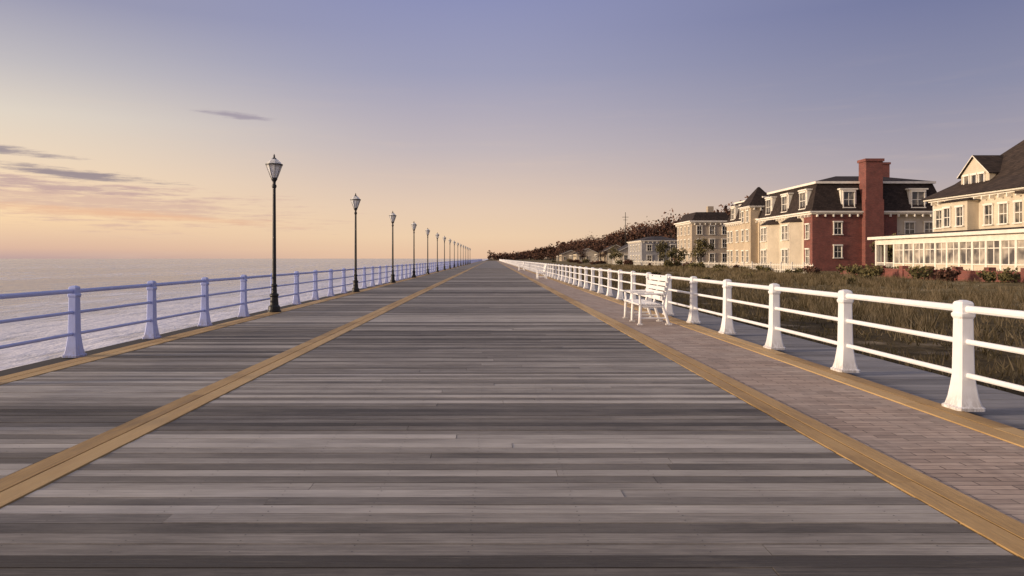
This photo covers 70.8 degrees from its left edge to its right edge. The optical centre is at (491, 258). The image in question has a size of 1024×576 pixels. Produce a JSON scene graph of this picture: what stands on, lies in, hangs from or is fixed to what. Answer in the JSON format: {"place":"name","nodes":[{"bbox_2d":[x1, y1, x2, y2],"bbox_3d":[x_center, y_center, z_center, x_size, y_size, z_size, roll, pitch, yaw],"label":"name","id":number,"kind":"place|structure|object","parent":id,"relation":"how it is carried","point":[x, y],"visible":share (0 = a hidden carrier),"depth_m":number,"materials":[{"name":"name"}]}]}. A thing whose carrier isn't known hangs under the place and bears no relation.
{"place":"outdoors","nodes":[
{"label":"outdoors","id":0,"kind":"place"},
{"bbox_2d":[0,259,487,370],"bbox_3d":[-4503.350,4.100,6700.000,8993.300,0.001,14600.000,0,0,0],"label":"sea","id":1,"kind":"structure","parent":0,"point":[25,275],"depth_m":91.96,"materials":[{"name":"liquid"}]},
{"bbox_2d":[0,0,1023,258],"label":"sky","id":2,"kind":"structure","parent":0,"point":[130,129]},
{"bbox_2d":[485,259,1023,395],"bbox_3d":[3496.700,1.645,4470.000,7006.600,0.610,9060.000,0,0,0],"label":"ground","id":3,"kind":"structure","parent":0,"point":[922,349],"depth_m":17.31,"materials":[{"name":"green plant"}]},
{"bbox_2d":[0,261,1023,575],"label":"boardwalk","id":4,"kind":"structure","parent":3,"relation":"on","point":[490,419],"depth_m":5.54,"materials":[{"name":"grey wood"}]},
{"bbox_2d":[0,259,481,357],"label":"railing","id":5,"kind":"object","parent":4,"relation":"on","point":[74,348],"visible":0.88,"depth_m":13.75,"materials":[{"name":"white paint"}]},
{"bbox_2d":[265,154,282,311],"bbox_3d":[-6.080,-0.710,20.100,0.470,4.420,0.470,0,0,0],"label":"street lamp","id":6,"kind":"object","parent":4,"relation":"on","point":[274,165],"visible":1,"depth_m":20.05,"materials":[{"name":"black metal"}]},
{"bbox_2d":[350,193,360,291],"bbox_3d":[-6.080,-0.710,32.100,0.470,4.420,0.470,0,0,0],"label":"street lamp","id":7,"kind":"object","parent":4,"relation":"on","point":[355,200],"visible":0.99,"depth_m":32.05,"materials":[{"name":"black metal"}]},
{"bbox_2d":[389,211,396,282],"bbox_3d":[-6.080,-0.710,44.100,0.470,4.420,0.470,0,0,0],"label":"street lamp","id":8,"kind":"object","parent":4,"relation":"on","point":[392,215],"visible":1,"depth_m":44.05,"materials":[{"name":"black metal"}]},
{"bbox_2d":[411,222,416,277],"bbox_3d":[-6.080,-0.710,56.100,0.470,4.420,0.470,0,0,0],"label":"street lamp","id":9,"kind":"object","parent":4,"relation":"on","point":[413,225],"visible":1,"depth_m":56.06,"materials":[{"name":"black metal"}]},
{"bbox_2d":[426,228,429,273],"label":"street lamp","id":10,"kind":"object","parent":4,"relation":"on","point":[427,233],"visible":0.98,"depth_m":68.05,"materials":[{"name":"black metal"}]},
{"bbox_2d":[436,232,438,271],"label":"street lamp","id":11,"kind":"object","parent":4,"relation":"on","point":[437,236],"visible":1,"depth_m":80.04,"materials":[{"name":"black metal"}]},
{"bbox_2d":[443,236,445,269],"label":"street lamp","id":12,"kind":"object","parent":4,"relation":"on","point":[444,238],"visible":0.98,"depth_m":92.05,"materials":[{"name":"black metal"}]},
{"bbox_2d":[453,241,455,267],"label":"street lamp","id":13,"kind":"object","parent":4,"relation":"on","point":[454,242],"visible":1,"depth_m":116.06,"materials":[{"name":"black metal"}]},
{"bbox_2d":[536,264,547,278],"bbox_3d":[3.665,0.957,52.925,0.770,1.106,1.870,0,0,0],"label":"park bench","id":14,"kind":"object","parent":4,"relation":"on","point":[544,269],"visible":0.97,"depth_m":52.37,"materials":[{"name":"white paint"}]},
{"bbox_2d":[623,275,671,324],"bbox_3d":[3.665,0.957,17.125,0.770,1.106,1.870,0,0,0],"label":"park bench","id":15,"kind":"object","parent":4,"relation":"on","point":[647,292],"visible":1,"depth_m":16.84,"materials":[{"name":"white paint"}]},
{"bbox_2d":[499,259,1023,411],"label":"railing","id":16,"kind":"object","parent":4,"relation":"on","point":[963,395],"visible":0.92,"depth_m":9.51,"materials":[{"name":"white paint"}]},
{"bbox_2d":[559,251,574,260],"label":"walls","id":17,"kind":"structure","parent":3,"relation":"on","point":[566,255],"depth_m":372.00,"materials":[{"name":"beige paint"}]},
{"bbox_2d":[576,247,588,258],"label":"garden tree","id":18,"kind":"object","parent":3,"relation":"on","point":[582,255],"visible":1,"depth_m":261.54,"materials":[{"name":"green plant"}]},
{"bbox_2d":[569,248,596,259],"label":"trim","id":19,"kind":"structure","parent":3,"relation":"on","point":[574,257],"depth_m":291.00,"materials":[{"name":"white paint"}]},
{"bbox_2d":[573,249,598,261],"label":"walls","id":20,"kind":"structure","parent":3,"relation":"on","point":[590,253],"depth_m":290.00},
{"bbox_2d":[594,244,607,260],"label":"garden tree","id":21,"kind":"object","parent":3,"relation":"on","point":[600,248],"visible":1,"depth_m":205.22,"materials":[{"name":"green plant"}]},
{"bbox_2d":[594,245,619,261],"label":"trim","id":22,"kind":"structure","parent":3,"relation":"on","point":[595,258],"depth_m":229.61,"materials":[{"name":"white paint"}]},
{"bbox_2d":[599,245,619,262],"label":"walls","id":23,"kind":"structure","parent":3,"relation":"on","point":[605,257],"depth_m":226.00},
{"bbox_2d":[608,245,622,259],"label":"garden tree","id":24,"kind":"object","parent":3,"relation":"on","point":[613,254],"visible":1,"depth_m":175.92,"materials":[{"name":"green plant"}]},
{"bbox_2d":[487,195,748,260],"bbox_3d":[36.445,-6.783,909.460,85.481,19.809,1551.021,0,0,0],"label":"distant trees","id":25,"kind":"object","parent":3,"relation":"on","point":[667,228],"visible":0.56,"depth_m":275.53,"materials":[{"name":"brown plant"}]},
{"bbox_2d":[615,260,622,264],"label":"shrub","id":26,"kind":"object","parent":3,"relation":"on","point":[618,262],"visible":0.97,"depth_m":162.37,"materials":[{"name":"green plant"}]},
{"bbox_2d":[615,247,627,260],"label":"walls","id":27,"kind":"structure","parent":3,"relation":"on","point":[624,251],"depth_m":186.00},
{"bbox_2d":[625,212,625,244],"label":"utility pole","id":28,"kind":"object","parent":3,"relation":"on","point":[625,228],"visible":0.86,"depth_m":203.91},
{"bbox_2d":[623,259,632,264],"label":"shrub","id":29,"kind":"object","parent":3,"relation":"on","point":[628,261],"visible":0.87,"depth_m":140.47,"materials":[{"name":"green plant"}]},
{"bbox_2d":[638,269,650,272],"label":"shrub","id":30,"kind":"object","parent":3,"relation":"on","point":[645,271],"visible":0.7,"depth_m":73.13,"materials":[{"name":"green plant"}]},
{"bbox_2d":[628,242,676,264],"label":"walls","id":31,"kind":"structure","parent":3,"relation":"on","point":[643,252],"depth_m":150.00,"materials":[{"name":"grey paint"}]},
{"bbox_2d":[627,240,676,261],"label":"trim","id":32,"kind":"structure","parent":31,"relation":"attached to","point":[648,241],"depth_m":149.89,"materials":[{"name":"white paint"}]},
{"bbox_2d":[629,236,676,241],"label":"roof","id":33,"kind":"structure","parent":31,"relation":"on","point":[655,238],"depth_m":151.74,"materials":[{"name":"grey tile"}]},
{"bbox_2d":[636,245,674,260],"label":"windows","id":34,"kind":"structure","parent":31,"relation":"attached to","point":[672,246],"depth_m":149.98,"materials":[{"name":"white glass"}]},
{"bbox_2d":[654,240,671,264],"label":"garden tree","id":35,"kind":"object","parent":3,"relation":"on","point":[661,249],"visible":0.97,"depth_m":140.50,"materials":[{"name":"green plant"}]},
{"bbox_2d":[663,258,681,266],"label":"shrub","id":36,"kind":"object","parent":3,"relation":"on","point":[669,263],"visible":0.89,"depth_m":101.45,"materials":[{"name":"green plant"}]},
{"bbox_2d":[666,246,687,261],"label":"garden tree","id":37,"kind":"object","parent":3,"relation":"on","point":[673,252],"visible":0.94,"depth_m":120.92,"materials":[{"name":"green plant"}]},
{"bbox_2d":[689,262,704,268],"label":"shrub","id":38,"kind":"object","parent":3,"relation":"on","point":[699,265],"visible":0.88,"depth_m":93.28,"materials":[{"name":"green plant"}]},
{"bbox_2d":[688,237,714,261],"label":"garden tree","id":39,"kind":"object","parent":3,"relation":"on","point":[701,244],"visible":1,"depth_m":116.85,"materials":[{"name":"green plant"}]},
{"bbox_2d":[677,206,726,266],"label":"walls","id":40,"kind":"structure","parent":3,"relation":"on","point":[719,250],"depth_m":125.00,"materials":[{"name":"beige paint"}]},
{"bbox_2d":[674,221,726,261],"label":"trim","id":41,"kind":"structure","parent":40,"relation":"attached to","point":[679,225],"depth_m":124.95,"materials":[{"name":"white paint"}]},
{"bbox_2d":[678,212,728,222],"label":"roof","id":42,"kind":"structure","parent":41,"relation":"on","point":[709,216],"depth_m":125.60,"materials":[{"name":"tile"}]},
{"bbox_2d":[678,226,726,261],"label":"windows","id":43,"kind":"structure","parent":40,"relation":"attached to","point":[724,245],"depth_m":124.98,"materials":[{"name":"white glass"}]},
{"bbox_2d":[696,275,713,279],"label":"shrub","id":44,"kind":"object","parent":3,"relation":"on","point":[706,277],"visible":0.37,"depth_m":49.01,"materials":[{"name":"green plant"}]},
{"bbox_2d":[614,260,812,273],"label":"picket fence","id":45,"kind":"object","parent":3,"relation":"on","point":[642,262],"visible":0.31,"depth_m":82.21,"materials":[{"name":"white wood"}]},
{"bbox_2d":[713,264,726,268],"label":"shrub","id":46,"kind":"object","parent":3,"relation":"on","point":[719,265],"visible":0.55,"depth_m":89.60,"materials":[{"name":"green plant"}]},
{"bbox_2d":[727,208,759,267],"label":"walls","id":47,"kind":"structure","parent":3,"relation":"on","point":[752,245],"depth_m":98.04,"materials":[{"name":"beige paint"}]},
{"bbox_2d":[728,209,747,261],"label":"windows","id":48,"kind":"structure","parent":47,"relation":"attached to","point":[742,235],"depth_m":101.12,"materials":[{"name":"white glass"}]},
{"bbox_2d":[723,196,768,262],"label":"trim","id":49,"kind":"structure","parent":47,"relation":"attached to","point":[742,209],"depth_m":105.50,"materials":[{"name":"white paint"}]},
{"bbox_2d":[726,187,768,222],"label":"roof","id":50,"kind":"structure","parent":49,"relation":"on","point":[754,198],"depth_m":99.06,"materials":[{"name":"tile"}]},
{"bbox_2d":[755,266,770,271],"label":"shrub","id":51,"kind":"object","parent":3,"relation":"on","point":[768,269],"visible":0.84,"depth_m":75.92,"materials":[{"name":"green plant"}]},
{"bbox_2d":[785,267,802,273],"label":"shrub","id":52,"kind":"object","parent":3,"relation":"on","point":[796,270],"visible":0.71,"depth_m":68.49,"materials":[{"name":"green plant"}]},
{"bbox_2d":[802,265,821,273],"bbox_3d":[28.138,0.995,63.523,1.600,1.080,1.712,0,0,39],"label":"shrub","id":53,"kind":"object","parent":3,"relation":"on","point":[810,269],"visible":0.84,"depth_m":63.22,"materials":[{"name":"green plant"}]},
{"bbox_2d":[841,276,855,283],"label":"shrub","id":54,"kind":"object","parent":3,"relation":"on","point":[850,279],"visible":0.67,"depth_m":43.12,"materials":[{"name":"green plant"}]},
{"bbox_2d":[804,214,896,270],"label":"walls","id":55,"kind":"structure","parent":3,"relation":"on","point":[821,241],"depth_m":80.00,"materials":[{"name":"red brick"}]},
{"bbox_2d":[756,181,935,264],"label":"trim","id":56,"kind":"structure","parent":55,"relation":"on","point":[807,192],"depth_m":80.65,"materials":[{"name":"white paint"}]},
{"bbox_2d":[759,176,936,225],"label":"roof","id":57,"kind":"structure","parent":56,"relation":"on","point":[824,197],"depth_m":80.72,"materials":[{"name":"tile"}]},
{"bbox_2d":[760,215,932,269],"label":"cream front","id":58,"kind":"object","parent":55,"relation":"on","point":[773,245],"visible":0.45,"depth_m":83.31,"materials":[{"name":"beige paint"}]},
{"bbox_2d":[767,192,932,263],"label":"windows","id":59,"kind":"structure","parent":55,"relation":"attached to","point":[917,195],"depth_m":80.38,"materials":[{"name":"white glass"}]},
{"bbox_2d":[836,264,864,274],"bbox_3d":[29.837,0.936,59.945,1.887,1.014,2.191,0,0,0],"label":"shrub","id":60,"kind":"object","parent":3,"relation":"on","point":[841,268],"visible":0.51,"depth_m":59.66,"materials":[{"name":"green plant"}]},
{"bbox_2d":[852,273,872,279],"bbox_3d":[23.896,1.212,46.442,1.136,0.550,1.110,0,0,0],"label":"shrub","id":61,"kind":"object","parent":3,"relation":"on","point":[867,275],"visible":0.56,"depth_m":46.30,"materials":[{"name":"green plant"}]},
{"bbox_2d":[849,263,882,275],"bbox_3d":[29.604,0.948,56.938,2.627,1.136,1.251,0,0,43],"label":"shrub","id":62,"kind":"object","parent":3,"relation":"on","point":[857,269],"visible":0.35,"depth_m":57.10,"materials":[{"name":"green plant"}]},
{"bbox_2d":[859,266,883,276],"bbox_3d":[28.631,1.042,54.246,1.272,0.950,1.618,0,0,-40],"label":"shrub","id":63,"kind":"object","parent":3,"relation":"on","point":[874,271],"visible":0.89,"depth_m":53.96,"materials":[{"name":"green plant"}]},
{"bbox_2d":[857,158,890,267],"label":"chimneys","id":64,"kind":"object","parent":3,"relation":"on","point":[873,172],"visible":0.84,"depth_m":79.30,"materials":[{"name":"red brick"}]},
{"bbox_2d":[869,233,895,261],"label":"garden tree","id":65,"kind":"object","parent":3,"relation":"on","point":[890,251],"visible":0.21,"depth_m":71.82,"materials":[{"name":"green plant"}]},
{"bbox_2d":[905,265,933,279],"bbox_3d":[29.435,0.999,49.411,2.576,1.105,1.574,0,0,-34],"label":"shrub","id":66,"kind":"object","parent":3,"relation":"on","point":[924,273],"visible":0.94,"depth_m":49.11,"materials":[{"name":"green plant"}]},
{"bbox_2d":[839,265,1023,281],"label":"garden wall","id":67,"kind":"structure","parent":3,"relation":"on","point":[965,274],"depth_m":47.38,"materials":[{"name":"red brick"}]},
{"bbox_2d":[933,266,960,281],"bbox_3d":[28.725,1.012,45.392,1.720,1.113,1.296,0,0,-40],"label":"shrub","id":68,"kind":"object","parent":3,"relation":"on","point":[943,275],"visible":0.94,"depth_m":45.13,"materials":[{"name":"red plant"}]},
{"bbox_2d":[895,158,1023,271],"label":"walls","id":69,"kind":"structure","parent":3,"relation":"on","point":[974,214],"depth_m":56.20,"materials":[{"name":"beige paint"}]},
{"bbox_2d":[867,155,1023,271],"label":"trim","id":70,"kind":"structure","parent":69,"relation":"attached to","point":[1000,236],"depth_m":53.80,"materials":[{"name":"white paint"}]},
{"bbox_2d":[877,140,1023,236],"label":"roof","id":71,"kind":"structure","parent":70,"relation":"on","point":[1007,166],"depth_m":56.31,"materials":[{"name":"brown"}]},
{"bbox_2d":[895,240,1023,263],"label":"porch windows","id":72,"kind":"structure","parent":70,"relation":"attached to","point":[990,253],"depth_m":50.41,"materials":[{"name":"beige glass"}]},
{"bbox_2d":[937,174,1021,227],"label":"windows","id":73,"kind":"structure","parent":69,"relation":"attached to","point":[988,211],"depth_m":55.13,"materials":[{"name":"white glass"}]},
{"bbox_2d":[976,268,1019,282],"bbox_3d":[29.257,0.991,41.350,1.904,0.918,2.177,0,0,0],"label":"shrub","id":74,"kind":"object","parent":3,"relation":"on","point":[990,276],"visible":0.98,"depth_m":41.45,"materials":[{"name":"green plant"}]},
{"bbox_2d":[548,275,1023,430],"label":"pavement","id":75,"kind":"structure","parent":0,"point":[1004,407],"depth_m":9.66,"materials":[{"name":"grey concrete"}]},
{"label":"trim","id":76,"kind":"object","parent":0,"visible":0},
{"bbox_2d":[616,244,627,250],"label":"roof","id":77,"kind":"structure","parent":76,"relation":"on","point":[622,247],"depth_m":190.76,"materials":[{"name":"grey"}]}
]}

